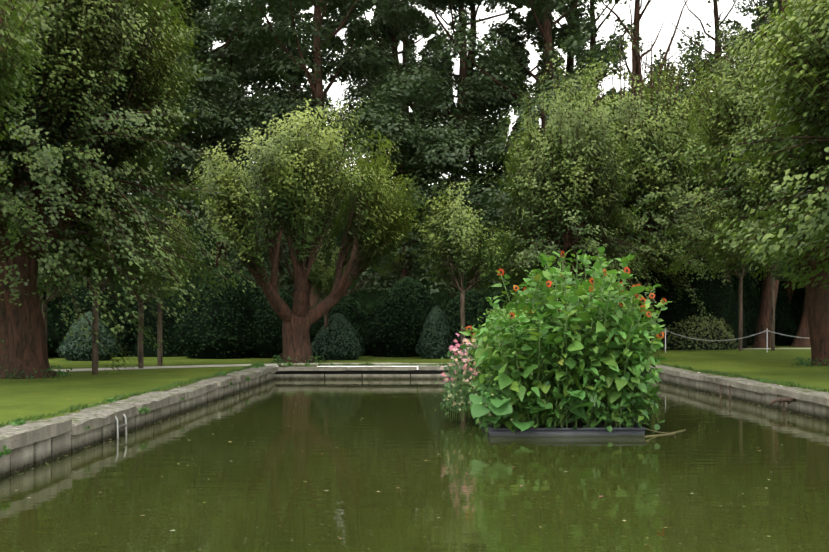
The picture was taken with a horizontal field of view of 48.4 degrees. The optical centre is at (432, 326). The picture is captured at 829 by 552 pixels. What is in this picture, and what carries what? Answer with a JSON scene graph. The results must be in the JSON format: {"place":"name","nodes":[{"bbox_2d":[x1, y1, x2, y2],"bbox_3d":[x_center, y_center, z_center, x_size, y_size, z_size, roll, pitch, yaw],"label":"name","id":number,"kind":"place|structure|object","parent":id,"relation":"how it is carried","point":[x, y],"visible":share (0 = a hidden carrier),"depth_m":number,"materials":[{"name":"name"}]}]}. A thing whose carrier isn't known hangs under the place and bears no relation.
{"place":"outdoors","nodes":[
{"label":"outdoors","id":0,"kind":"place"},
{"bbox_2d":[55,305,456,360],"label":"trimmed shrubs","id":1,"kind":"object","parent":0,"point":[342,318],"visible":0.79,"depth_m":35.38,"materials":[{"name":"green plant"}]},
{"bbox_2d":[0,379,828,551],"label":"pool water","id":2,"kind":"structure","parent":0,"point":[471,484],"depth_m":10.12,"materials":[{"name":"green liquid"}]},
{"bbox_2d":[18,382,825,538],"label":"floating leaves","id":3,"kind":"object","parent":2,"relation":"on","point":[336,447],"visible":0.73,"depth_m":11.68,"materials":[{"name":"plant"}]},
{"bbox_2d":[481,419,646,436],"bbox_3d":[2.080,1.705,15.889,2.450,0.255,3.164,0,0,-1],"label":"floating planter","id":4,"kind":"object","parent":2,"relation":"on","point":[638,431],"visible":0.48,"depth_m":14.33,"materials":[{"name":"black plastic"}]},
{"bbox_2d":[435,246,671,432],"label":"flowering plants","id":5,"kind":"object","parent":4,"relation":"in","point":[600,393],"depth_m":14.45,"materials":[{"name":"green plant"}]},
{"bbox_2d":[492,418,636,427],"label":"planter soil","id":6,"kind":"structure","parent":4,"relation":"in","point":[580,424],"depth_m":14.98,"materials":[{"name":"brown soil"}]},
{"bbox_2d":[645,429,685,436],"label":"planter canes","id":7,"kind":"object","parent":2,"relation":"on","point":[663,432],"visible":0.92,"depth_m":14.65,"materials":[{"name":"brown wood"}]},
{"bbox_2d":[0,345,828,424],"bbox_3d":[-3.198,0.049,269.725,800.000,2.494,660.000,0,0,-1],"label":"ground","id":8,"kind":"structure","parent":0,"point":[21,399],"depth_m":26.05,"materials":[{"name":"green plant"}]},
{"bbox_2d":[275,370,462,378],"bbox_3d":[1.174,1.862,13.160,13.200,0.900,34.800,0,0,-1],"label":"pool wall backing","id":9,"kind":"object","parent":8,"relation":"in","point":[410,372],"depth_m":30.15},
{"bbox_2d":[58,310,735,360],"bbox_3d":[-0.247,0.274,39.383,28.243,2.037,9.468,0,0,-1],"label":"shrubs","id":10,"kind":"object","parent":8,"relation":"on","point":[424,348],"visible":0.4,"depth_m":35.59,"materials":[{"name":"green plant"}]},
{"bbox_2d":[10,188,784,374],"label":"small trees","id":11,"kind":"object","parent":8,"relation":"on","point":[95,352],"visible":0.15,"depth_m":32.99,"materials":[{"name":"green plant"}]},
{"bbox_2d":[3,0,816,307],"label":"park trees","id":12,"kind":"object","parent":8,"relation":"on","point":[437,148],"depth_m":47.51,"materials":[{"name":"green plant"}]},
{"bbox_2d":[0,0,828,378],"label":"trees","id":13,"kind":"object","parent":8,"relation":"on","point":[810,228],"depth_m":29.27,"materials":[{"name":"green plant"}]},
{"bbox_2d":[0,355,828,456],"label":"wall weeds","id":14,"kind":"object","parent":8,"relation":"on","point":[18,421],"depth_m":22.69,"materials":[{"name":"green plant"}]},
{"bbox_2d":[0,371,828,477],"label":"pool wall slabs","id":15,"kind":"structure","parent":8,"relation":"in","point":[27,456],"depth_m":17.92,"materials":[{"name":"grey stone"}]},
{"bbox_2d":[111,414,126,437],"bbox_3d":[-4.894,1.815,14.332,0.154,0.895,0.440,0,0,-1],"label":"pool ladder","id":16,"kind":"object","parent":15,"relation":"attached to","point":[124,425],"visible":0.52,"depth_m":14.17,"materials":[{"name":"silver metal"}]},
{"bbox_2d":[0,365,828,452],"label":"pool coping","id":17,"kind":"object","parent":15,"relation":"on","point":[26,433],"visible":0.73,"depth_m":17.34,"materials":[{"name":"grey stone"}]},
{"bbox_2d":[719,384,795,412],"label":"plants","id":18,"kind":"object","parent":15,"relation":"attached to","point":[788,400],"visible":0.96,"depth_m":18.31,"materials":[{"name":"green plant"}]},
{"bbox_2d":[12,157,827,313],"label":"distant woodland","id":19,"kind":"object","parent":8,"relation":"on","point":[367,302],"depth_m":84.35,"materials":[{"name":"green plant"}]},
{"bbox_2d":[38,244,804,358],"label":"hedge","id":20,"kind":"object","parent":8,"relation":"on","point":[211,351],"visible":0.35,"depth_m":39.13,"materials":[{"name":"green plant"}]},
{"bbox_2d":[659,315,738,349],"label":"bush","id":21,"kind":"object","parent":8,"relation":"on","point":[724,329],"visible":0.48,"depth_m":40.84,"materials":[{"name":"green plant"}]},
{"bbox_2d":[665,328,767,352],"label":"fence posts","id":22,"kind":"object","parent":8,"relation":"on","point":[665,340],"visible":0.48,"depth_m":37.88,"materials":[{"name":"grey metal"}]},
{"bbox_2d":[53,348,810,371],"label":"gravel path","id":23,"kind":"structure","parent":0,"point":[152,367],"depth_m":30.51,"materials":[{"name":"beige gravel"}]},
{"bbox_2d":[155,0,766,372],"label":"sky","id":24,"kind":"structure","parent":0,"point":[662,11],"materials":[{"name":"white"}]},
{"bbox_2d":[652,330,809,340],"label":"fence chains","id":25,"kind":"object","parent":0,"point":[741,337],"visible":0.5,"depth_m":37.90,"materials":[{"name":"grey metal"}]}
]}

